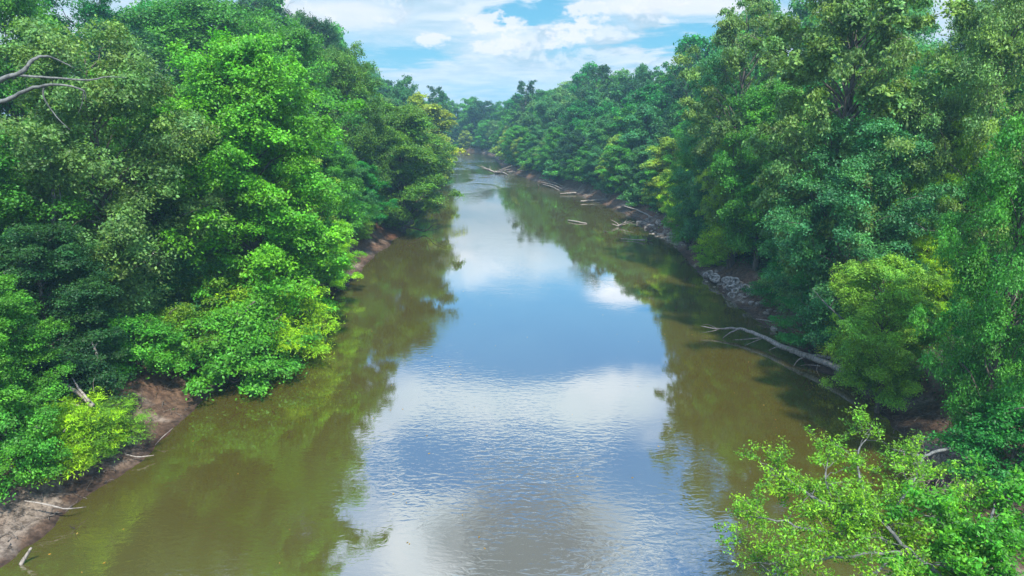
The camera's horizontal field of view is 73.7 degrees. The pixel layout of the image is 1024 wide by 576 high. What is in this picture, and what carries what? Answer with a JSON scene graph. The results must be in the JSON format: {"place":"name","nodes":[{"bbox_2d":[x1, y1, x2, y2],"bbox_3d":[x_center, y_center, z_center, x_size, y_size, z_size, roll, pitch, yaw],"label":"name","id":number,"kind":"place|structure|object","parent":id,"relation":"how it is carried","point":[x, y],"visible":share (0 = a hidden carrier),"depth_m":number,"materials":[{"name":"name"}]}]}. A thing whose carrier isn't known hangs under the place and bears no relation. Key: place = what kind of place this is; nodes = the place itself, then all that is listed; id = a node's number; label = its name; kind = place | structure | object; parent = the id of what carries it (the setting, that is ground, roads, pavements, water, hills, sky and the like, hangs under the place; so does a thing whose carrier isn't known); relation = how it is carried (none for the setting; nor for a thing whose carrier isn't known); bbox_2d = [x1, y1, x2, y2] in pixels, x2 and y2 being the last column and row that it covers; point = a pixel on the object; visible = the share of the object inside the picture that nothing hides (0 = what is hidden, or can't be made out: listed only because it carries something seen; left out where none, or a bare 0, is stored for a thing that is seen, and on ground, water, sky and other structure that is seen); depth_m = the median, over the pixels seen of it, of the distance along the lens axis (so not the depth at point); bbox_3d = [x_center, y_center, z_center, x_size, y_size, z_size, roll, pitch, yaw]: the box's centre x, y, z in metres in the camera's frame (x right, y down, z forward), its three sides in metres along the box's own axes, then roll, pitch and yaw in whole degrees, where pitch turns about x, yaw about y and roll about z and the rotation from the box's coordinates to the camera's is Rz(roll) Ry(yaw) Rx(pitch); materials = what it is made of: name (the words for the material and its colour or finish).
{"place":"outdoors","nodes":[
{"label":"outdoors","id":0,"kind":"place"},
{"bbox_2d":[0,152,947,575],"bbox_3d":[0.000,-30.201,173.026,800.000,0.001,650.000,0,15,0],"label":"river","id":1,"kind":"structure","parent":0,"point":[576,418],"depth_m":32.60,"materials":[{"name":"liquid"}]},
{"bbox_2d":[702,324,846,374],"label":"fallen tree","id":2,"kind":"object","parent":1,"relation":"on","point":[821,360],"visible":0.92,"depth_m":41.83,"materials":[{"name":"grey wood"}]},
{"bbox_2d":[0,0,1009,115],"label":"sky","id":3,"kind":"structure","parent":0,"point":[481,49],"materials":[{"name":"blue"}]},
{"bbox_2d":[0,118,1023,575],"bbox_3d":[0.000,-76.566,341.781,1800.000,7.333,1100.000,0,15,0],"label":"ground","id":4,"kind":"structure","parent":0,"point":[154,390],"depth_m":34.05,"materials":[{"name":"brown soil"}]},
{"bbox_2d":[0,391,72,504],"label":"shrub","id":5,"kind":"object","parent":4,"relation":"on","point":[12,444],"visible":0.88,"depth_m":25.31,"materials":[{"name":"green plant"}]},
{"bbox_2d":[0,271,77,438],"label":"tree","id":6,"kind":"object","parent":4,"relation":"on","point":[11,304],"visible":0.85,"depth_m":26.42,"materials":[{"name":"green plant"}]},
{"bbox_2d":[0,128,97,347],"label":"tree","id":7,"kind":"object","parent":4,"relation":"on","point":[10,204],"visible":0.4,"depth_m":32.09,"materials":[{"name":"green plant"}]},
{"bbox_2d":[0,0,105,228],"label":"tree","id":8,"kind":"object","parent":4,"relation":"on","point":[18,8],"visible":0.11,"depth_m":43.02,"materials":[{"name":"green plant"}]},
{"bbox_2d":[0,55,123,129],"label":"branch","id":9,"kind":"object","parent":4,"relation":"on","point":[22,71],"visible":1,"depth_m":24.80,"materials":[{"name":"grey plant"}]},
{"bbox_2d":[0,220,132,392],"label":"tree","id":10,"kind":"object","parent":4,"relation":"on","point":[23,246],"visible":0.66,"depth_m":30.60,"materials":[{"name":"green plant"}]},
{"bbox_2d":[0,386,141,492],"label":"shrub","id":11,"kind":"object","parent":4,"relation":"on","point":[63,424],"visible":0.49,"depth_m":27.20,"materials":[{"name":"green plant"}]},
{"bbox_2d":[9,343,140,415],"bbox_3d":[-19.660,4.150,30.311,5.116,3.642,5.866,9,17,31],"label":"shrub","id":12,"kind":"object","parent":4,"relation":"on","point":[87,366],"visible":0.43,"depth_m":30.06,"materials":[{"name":"green plant"}]},
{"bbox_2d":[9,0,171,221],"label":"tree","id":13,"kind":"object","parent":4,"relation":"on","point":[93,7],"visible":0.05,"depth_m":60.73,"materials":[{"name":"green plant"}]},
{"bbox_2d":[50,393,160,468],"bbox_3d":[-18.088,6.095,29.380,5.242,2.934,4.607,3,15,10],"label":"shrub","id":14,"kind":"object","parent":4,"relation":"on","point":[125,425],"visible":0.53,"depth_m":28.99,"materials":[{"name":"green plant"}]},
{"bbox_2d":[0,14,237,325],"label":"tree","id":15,"kind":"object","parent":4,"relation":"on","point":[124,97],"visible":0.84,"depth_m":33.66,"materials":[{"name":"green plant"}]},
{"bbox_2d":[66,16,187,219],"bbox_3d":[-32.095,-12.752,59.246,12.532,20.168,11.475,12,19,39],"label":"tree","id":16,"kind":"object","parent":4,"relation":"on","point":[161,66],"visible":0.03,"depth_m":55.93,"materials":[{"name":"green plant"}]},
{"bbox_2d":[63,310,208,379],"bbox_3d":[-19.286,3.064,35.153,5.556,3.884,5.972,8,17,27],"label":"shrub","id":17,"kind":"object","parent":4,"relation":"on","point":[144,324],"visible":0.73,"depth_m":34.84,"materials":[{"name":"green plant"}]},
{"bbox_2d":[57,65,249,294],"bbox_3d":[-23.520,-6.081,43.699,12.016,15.581,10.841,3,15,10],"label":"tree","id":18,"kind":"object","parent":4,"relation":"on","point":[153,220],"visible":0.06,"depth_m":41.17,"materials":[{"name":"green plant"}]},
{"bbox_2d":[98,220,233,316],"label":"tree","id":19,"kind":"object","parent":4,"relation":"on","point":[184,274],"visible":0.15,"depth_m":40.00,"materials":[{"name":"green plant"}]},
{"bbox_2d":[117,0,221,185],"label":"tree","id":20,"kind":"object","parent":4,"relation":"on","point":[144,4],"visible":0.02,"depth_m":65.47,"materials":[{"name":"green plant"}]},
{"bbox_2d":[117,302,225,373],"bbox_3d":[-18.576,2.726,37.296,5.146,4.023,5.900,12,19,38],"label":"shrub","id":21,"kind":"object","parent":4,"relation":"on","point":[179,314],"visible":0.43,"depth_m":36.80,"materials":[{"name":"green plant"}]},
{"bbox_2d":[111,0,307,185],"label":"tree","id":22,"kind":"object","parent":4,"relation":"on","point":[221,15],"visible":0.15,"depth_m":60.70,"materials":[{"name":"green plant"}]},
{"bbox_2d":[163,250,260,317],"bbox_3d":[-18.133,0.138,42.853,6.820,5.252,6.586,7,16,24],"label":"shrub","id":23,"kind":"object","parent":4,"relation":"on","point":[214,285],"visible":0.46,"depth_m":40.88,"materials":[{"name":"green plant"}]},
{"bbox_2d":[167,291,325,409],"bbox_3d":[-15.107,3.401,38.242,8.145,6.144,9.338,2,15,9],"label":"shrub","id":24,"kind":"object","parent":4,"relation":"on","point":[247,328],"visible":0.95,"depth_m":37.02,"materials":[{"name":"green plant"}]},
{"bbox_2d":[127,25,367,324],"bbox_3d":[-16.233,-5.988,42.516,15.172,19.524,14.096,-5,16,-19],"label":"tree","id":25,"kind":"object","parent":4,"relation":"on","point":[244,77],"visible":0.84,"depth_m":40.19,"materials":[{"name":"green plant"}]},
{"bbox_2d":[200,272,346,362],"bbox_3d":[-14.278,2.125,42.330,9.645,6.134,8.475,7,16,23],"label":"shrub","id":26,"kind":"object","parent":4,"relation":"on","point":[284,334],"visible":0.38,"depth_m":41.36,"materials":[{"name":"green plant"}]},
{"bbox_2d":[229,0,318,84],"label":"tree","id":27,"kind":"object","parent":4,"relation":"on","point":[256,4],"visible":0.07,"depth_m":84.52,"materials":[{"name":"green plant"}]},
{"bbox_2d":[248,13,367,220],"bbox_3d":[-20.599,-13.422,62.134,12.739,21.144,14.119,9,17,32],"label":"tree","id":28,"kind":"object","parent":4,"relation":"on","point":[303,41],"visible":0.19,"depth_m":60.18,"materials":[{"name":"green plant"}]},
{"bbox_2d":[296,9,358,134],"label":"tree","id":29,"kind":"object","parent":4,"relation":"on","point":[326,29],"visible":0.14,"depth_m":89.14,"materials":[{"name":"green plant"}]},
{"bbox_2d":[309,219,367,289],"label":"tree","id":30,"kind":"object","parent":4,"relation":"on","point":[330,282],"visible":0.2,"depth_m":56.71,"materials":[{"name":"green plant"}]},
{"bbox_2d":[315,151,381,242],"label":"tree","id":31,"kind":"object","parent":4,"relation":"on","point":[337,168],"visible":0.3,"depth_m":64.89,"materials":[{"name":"green plant"}]},
{"bbox_2d":[320,140,379,221],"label":"tree","id":32,"kind":"object","parent":4,"relation":"on","point":[362,171],"visible":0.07,"depth_m":70.12,"materials":[{"name":"green plant"}]},
{"bbox_2d":[315,41,406,211],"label":"tree","id":33,"kind":"object","parent":4,"relation":"on","point":[364,84],"visible":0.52,"depth_m":72.62,"materials":[{"name":"green plant"}]},
{"bbox_2d":[340,160,398,223],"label":"tree","id":34,"kind":"object","parent":4,"relation":"on","point":[367,179],"visible":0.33,"depth_m":73.30,"materials":[{"name":"green plant"}]},
{"bbox_2d":[384,75,420,106],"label":"tree","id":35,"kind":"object","parent":4,"relation":"on","point":[402,92],"visible":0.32,"depth_m":142.40,"materials":[{"name":"green plant"}]},
{"bbox_2d":[354,100,464,231],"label":"tree","id":36,"kind":"object","parent":4,"relation":"on","point":[415,120],"visible":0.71,"depth_m":80.35,"materials":[{"name":"green plant"}]},
{"bbox_2d":[406,91,468,179],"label":"tree","id":37,"kind":"object","parent":4,"relation":"on","point":[436,111],"visible":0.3,"depth_m":122.22,"materials":[{"name":"green plant"}]},
{"bbox_2d":[426,85,452,135],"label":"tree","id":38,"kind":"object","parent":4,"relation":"on","point":[438,91],"visible":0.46,"depth_m":167.94,"materials":[{"name":"green plant"}]},
{"bbox_2d":[458,105,485,140],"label":"tree","id":39,"kind":"object","parent":4,"relation":"on","point":[467,126],"visible":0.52,"depth_m":245.85,"materials":[{"name":"green plant"}]},
{"bbox_2d":[463,100,497,136],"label":"tree","id":40,"kind":"object","parent":4,"relation":"on","point":[482,108],"visible":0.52,"depth_m":242.84,"materials":[{"name":"green plant"}]},
{"bbox_2d":[0,165,1020,571],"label":"flood debris","id":41,"kind":"object","parent":4,"relation":"on","point":[358,269],"visible":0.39,"depth_m":33.42,"materials":[{"name":"brown wood"}]},
{"bbox_2d":[4,141,1021,479],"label":"undergrowth","id":42,"kind":"object","parent":4,"relation":"on","point":[762,263],"visible":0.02,"depth_m":59.47,"materials":[{"name":"green plant"}]},
{"bbox_2d":[506,79,539,123],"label":"tree","id":43,"kind":"object","parent":4,"relation":"on","point":[530,89],"visible":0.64,"depth_m":182.87,"materials":[{"name":"green plant"}]},
{"bbox_2d":[514,99,539,136],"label":"tree","id":44,"kind":"object","parent":4,"relation":"on","point":[531,106],"visible":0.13,"depth_m":168.91,"materials":[{"name":"green plant"}]},
{"bbox_2d":[526,124,547,157],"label":"tree","id":45,"kind":"object","parent":4,"relation":"on","point":[540,133],"visible":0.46,"depth_m":154.07,"materials":[{"name":"green plant"}]},
{"bbox_2d":[523,95,567,136],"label":"tree","id":46,"kind":"object","parent":4,"relation":"on","point":[552,112],"visible":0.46,"depth_m":158.64,"materials":[{"name":"green plant"}]},
{"bbox_2d":[533,126,566,170],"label":"tree","id":47,"kind":"object","parent":4,"relation":"on","point":[552,139],"visible":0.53,"depth_m":138.81,"materials":[{"name":"green plant"}]},
{"bbox_2d":[536,86,578,129],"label":"tree","id":48,"kind":"object","parent":4,"relation":"on","point":[557,95],"visible":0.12,"depth_m":165.82,"materials":[{"name":"green plant"}]},
{"bbox_2d":[549,129,588,163],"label":"tree","id":49,"kind":"object","parent":4,"relation":"on","point":[560,151],"visible":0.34,"depth_m":133.23,"materials":[{"name":"green plant"}]},
{"bbox_2d":[552,99,595,154],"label":"tree","id":50,"kind":"object","parent":4,"relation":"on","point":[577,106],"visible":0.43,"depth_m":139.46,"materials":[{"name":"green plant"}]},
{"bbox_2d":[560,130,588,175],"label":"tree","id":51,"kind":"object","parent":4,"relation":"on","point":[576,145],"visible":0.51,"depth_m":127.22,"materials":[{"name":"green plant"}]},
{"bbox_2d":[565,145,595,179],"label":"tree","id":52,"kind":"object","parent":4,"relation":"on","point":[582,152],"visible":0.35,"depth_m":122.96,"materials":[{"name":"green plant"}]},
{"bbox_2d":[562,61,600,115],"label":"tree","id":53,"kind":"object","parent":4,"relation":"on","point":[584,70],"visible":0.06,"depth_m":166.19,"materials":[{"name":"green plant"}]},
{"bbox_2d":[560,87,620,132],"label":"tree","id":54,"kind":"object","parent":4,"relation":"on","point":[592,96],"visible":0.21,"depth_m":141.12,"materials":[{"name":"green plant"}]},
{"bbox_2d":[580,147,603,184],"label":"tree","id":55,"kind":"object","parent":4,"relation":"on","point":[594,153],"visible":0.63,"depth_m":117.74,"materials":[{"name":"green plant"}]},
{"bbox_2d":[571,64,614,119],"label":"tree","id":56,"kind":"object","parent":4,"relation":"on","point":[600,70],"visible":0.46,"depth_m":142.66,"materials":[{"name":"green plant"}]},
{"bbox_2d":[571,100,622,148],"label":"tree","id":57,"kind":"object","parent":4,"relation":"on","point":[598,111],"visible":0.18,"depth_m":128.44,"materials":[{"name":"green plant"}]},
{"bbox_2d":[582,110,625,163],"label":"tree","id":58,"kind":"object","parent":4,"relation":"on","point":[604,121],"visible":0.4,"depth_m":121.12,"materials":[{"name":"green plant"}]},
{"bbox_2d":[595,134,630,182],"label":"tree","id":59,"kind":"object","parent":4,"relation":"on","point":[611,141],"visible":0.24,"depth_m":112.63,"materials":[{"name":"green plant"}]},
{"bbox_2d":[594,139,638,192],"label":"tree","id":60,"kind":"object","parent":4,"relation":"on","point":[618,158],"visible":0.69,"depth_m":107.26,"materials":[{"name":"green plant"}]},
{"bbox_2d":[605,73,634,106],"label":"tree","id":61,"kind":"object","parent":4,"relation":"on","point":[622,79],"visible":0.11,"depth_m":145.01,"materials":[{"name":"green plant"}]},
{"bbox_2d":[603,107,653,179],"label":"tree","id":62,"kind":"object","parent":4,"relation":"on","point":[618,119],"visible":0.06,"depth_m":114.79,"materials":[{"name":"green plant"}]},
{"bbox_2d":[616,182,648,206],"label":"shrub","id":63,"kind":"object","parent":4,"relation":"on","point":[632,196],"visible":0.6,"depth_m":99.40,"materials":[{"name":"green plant"}]},
{"bbox_2d":[614,144,652,200],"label":"tree","id":64,"kind":"object","parent":4,"relation":"on","point":[636,160],"visible":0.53,"depth_m":100.92,"materials":[{"name":"green plant"}]},
{"bbox_2d":[613,69,656,107],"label":"tree","id":65,"kind":"object","parent":4,"relation":"on","point":[632,85],"visible":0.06,"depth_m":140.13,"materials":[{"name":"green plant"}]},
{"bbox_2d":[617,103,665,180],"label":"tree","id":66,"kind":"object","parent":4,"relation":"on","point":[643,114],"visible":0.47,"depth_m":107.00,"materials":[{"name":"green plant"}]},
{"bbox_2d":[609,77,680,161],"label":"tree","id":67,"kind":"object","parent":4,"relation":"on","point":[656,95],"visible":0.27,"depth_m":114.78,"materials":[{"name":"green plant"}]},
{"bbox_2d":[636,136,683,208],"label":"tree","id":68,"kind":"object","parent":4,"relation":"on","point":[666,144],"visible":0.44,"depth_m":85.36,"materials":[{"name":"green plant"}]},
{"bbox_2d":[652,114,683,143],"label":"tree","id":69,"kind":"object","parent":4,"relation":"on","point":[668,123],"visible":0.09,"depth_m":101.53,"materials":[{"name":"green plant"}]},
{"bbox_2d":[647,79,697,138],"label":"tree","id":70,"kind":"object","parent":4,"relation":"on","point":[678,91],"visible":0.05,"depth_m":107.03,"materials":[{"name":"green plant"}]},
{"bbox_2d":[658,125,707,249],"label":"tree","id":71,"kind":"object","parent":4,"relation":"on","point":[686,160],"visible":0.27,"depth_m":71.62,"materials":[{"name":"green plant"}]},
{"bbox_2d":[665,43,702,121],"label":"tree","id":72,"kind":"object","parent":4,"relation":"on","point":[684,82],"visible":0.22,"depth_m":104.60,"materials":[{"name":"green plant"}]},
{"bbox_2d":[661,33,751,119],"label":"tree","id":73,"kind":"object","parent":4,"relation":"on","point":[697,40],"visible":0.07,"depth_m":112.42,"materials":[{"name":"green plant"}]},
{"bbox_2d":[689,235,726,268],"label":"shrub","id":74,"kind":"object","parent":4,"relation":"on","point":[708,259],"visible":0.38,"depth_m":63.51,"materials":[{"name":"green plant"}]},
{"bbox_2d":[667,45,754,251],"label":"tree","id":75,"kind":"object","parent":4,"relation":"on","point":[693,223],"visible":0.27,"depth_m":65.98,"materials":[{"name":"green plant"}]},
{"bbox_2d":[693,125,768,264],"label":"tree","id":76,"kind":"object","parent":4,"relation":"on","point":[719,234],"visible":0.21,"depth_m":60.24,"materials":[{"name":"green plant"}]},
{"bbox_2d":[668,0,802,268],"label":"tree","id":77,"kind":"object","parent":4,"relation":"on","point":[735,25],"visible":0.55,"depth_m":57.06,"materials":[{"name":"green plant"}]},
{"bbox_2d":[725,0,788,89],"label":"tree","id":78,"kind":"object","parent":4,"relation":"on","point":[775,6],"visible":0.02,"depth_m":102.10,"materials":[{"name":"green plant"}]},
{"bbox_2d":[737,261,795,307],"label":"shrub","id":79,"kind":"object","parent":4,"relation":"on","point":[762,291],"visible":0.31,"depth_m":50.27,"materials":[{"name":"green plant"}]},
{"bbox_2d":[751,202,793,266],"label":"tree","id":80,"kind":"object","parent":4,"relation":"on","point":[757,241],"visible":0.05,"depth_m":53.92,"materials":[{"name":"green plant"}]},
{"bbox_2d":[707,77,842,270],"bbox_3d":[20.968,-8.856,55.717,10.005,16.227,11.348,1,15,3],"label":"tree","id":81,"kind":"object","parent":4,"relation":"on","point":[741,241],"visible":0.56,"depth_m":54.72,"materials":[{"name":"green plant"}]},
{"bbox_2d":[747,0,842,79],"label":"tree","id":82,"kind":"object","parent":4,"relation":"on","point":[798,7],"visible":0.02,"depth_m":91.71,"materials":[{"name":"green plant"}]},
{"bbox_2d":[757,172,852,324],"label":"tree","id":83,"kind":"object","parent":4,"relation":"on","point":[771,281],"visible":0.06,"depth_m":47.05,"materials":[{"name":"green plant"}]},
{"bbox_2d":[765,235,876,353],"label":"tree","id":84,"kind":"object","parent":4,"relation":"on","point":[787,323],"visible":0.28,"depth_m":41.52,"materials":[{"name":"green plant"}]},
{"bbox_2d":[773,76,898,206],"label":"tree","id":85,"kind":"object","parent":4,"relation":"on","point":[861,112],"depth_m":53.08,"materials":[{"name":"green plant"}]},
{"bbox_2d":[758,0,925,353],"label":"tree","id":86,"kind":"object","parent":4,"relation":"on","point":[892,61],"visible":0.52,"depth_m":37.45,"materials":[{"name":"green plant"}]},
{"bbox_2d":[710,402,1015,575],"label":"tree","id":87,"kind":"object","parent":4,"relation":"on","point":[866,509],"visible":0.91,"depth_m":16.39,"materials":[{"name":"green plant"}]},
{"bbox_2d":[755,114,970,362],"bbox_3d":[19.256,-2.386,39.331,10.556,14.923,9.666,4,15,16],"label":"tree","id":88,"kind":"object","parent":4,"relation":"on","point":[806,249],"visible":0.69,"depth_m":37.18,"materials":[{"name":"green plant"}]},
{"bbox_2d":[731,0,1021,270],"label":"tree","id":89,"kind":"object","parent":4,"relation":"on","point":[773,44],"visible":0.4,"depth_m":37.39,"materials":[{"name":"green plant"}]},
{"bbox_2d":[818,251,948,413],"bbox_3d":[18.306,2.465,33.779,5.717,8.704,6.485,6,16,22],"label":"tree","id":90,"kind":"object","parent":4,"relation":"on","point":[883,347],"visible":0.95,"depth_m":32.73,"materials":[{"name":"green plant"}]},
{"bbox_2d":[846,79,955,252],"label":"tree","id":91,"kind":"object","parent":4,"relation":"on","point":[918,129],"visible":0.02,"depth_m":46.49,"materials":[{"name":"green plant"}]},
{"bbox_2d":[863,0,946,49],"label":"tree","id":92,"kind":"object","parent":4,"relation":"on","point":[927,32],"visible":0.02,"depth_m":73.89,"materials":[{"name":"green plant"}]},
{"bbox_2d":[881,169,962,319],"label":"tree","id":93,"kind":"object","parent":4,"relation":"on","point":[918,184],"visible":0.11,"depth_m":38.77,"materials":[{"name":"green plant"}]},
{"bbox_2d":[889,234,958,338],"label":"tree","id":94,"kind":"object","parent":4,"relation":"on","point":[920,243],"visible":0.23,"depth_m":37.37,"materials":[{"name":"green plant"}]},
{"bbox_2d":[892,435,978,502],"bbox_3d":[16.198,7.264,26.330,3.199,1.334,5.984,11,18,36],"label":"shrub","id":95,"kind":"object","parent":4,"relation":"on","point":[940,459],"visible":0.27,"depth_m":26.66,"materials":[{"name":"green plant"}]},
{"bbox_2d":[857,50,1015,216],"bbox_3d":[32.142,-9.771,53.605,11.950,16.639,13.051,-1,15,-3],"label":"tree","id":96,"kind":"object","parent":4,"relation":"on","point":[921,71],"visible":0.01,"depth_m":51.38,"materials":[{"name":"green plant"}]},
{"bbox_2d":[874,450,1023,575],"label":"tree","id":97,"kind":"object","parent":4,"relation":"on","point":[1007,542],"visible":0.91,"depth_m":15.13,"materials":[{"name":"green plant"}]},
{"bbox_2d":[889,0,1023,327],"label":"tree","id":98,"kind":"object","parent":4,"relation":"on","point":[1003,15],"visible":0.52,"depth_m":36.20,"materials":[{"name":"green plant"}]},
{"bbox_2d":[918,111,1000,318],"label":"tree","id":99,"kind":"object","parent":4,"relation":"on","point":[964,151],"visible":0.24,"depth_m":37.36,"materials":[{"name":"green plant"}]},
{"bbox_2d":[903,108,1023,465],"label":"tree","id":100,"kind":"object","parent":4,"relation":"on","point":[981,322],"visible":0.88,"depth_m":25.82,"materials":[{"name":"green plant"}]},
{"bbox_2d":[923,0,1017,124],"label":"tree","id":101,"kind":"object","parent":4,"relation":"on","point":[978,8],"visible":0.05,"depth_m":57.56,"materials":[{"name":"green plant"}]},
{"bbox_2d":[921,394,1023,489],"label":"shrub","id":102,"kind":"object","parent":4,"relation":"on","point":[1005,420],"visible":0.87,"depth_m":25.22,"materials":[{"name":"green plant"}]},
{"bbox_2d":[937,252,1023,387],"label":"tree","id":103,"kind":"object","parent":4,"relation":"on","point":[949,313],"visible":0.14,"depth_m":30.65,"materials":[{"name":"green plant"}]},
{"bbox_2d":[944,10,1023,120],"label":"tree","id":104,"kind":"object","parent":4,"relation":"on","point":[1017,90],"visible":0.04,"depth_m":51.68,"materials":[{"name":"green plant"}]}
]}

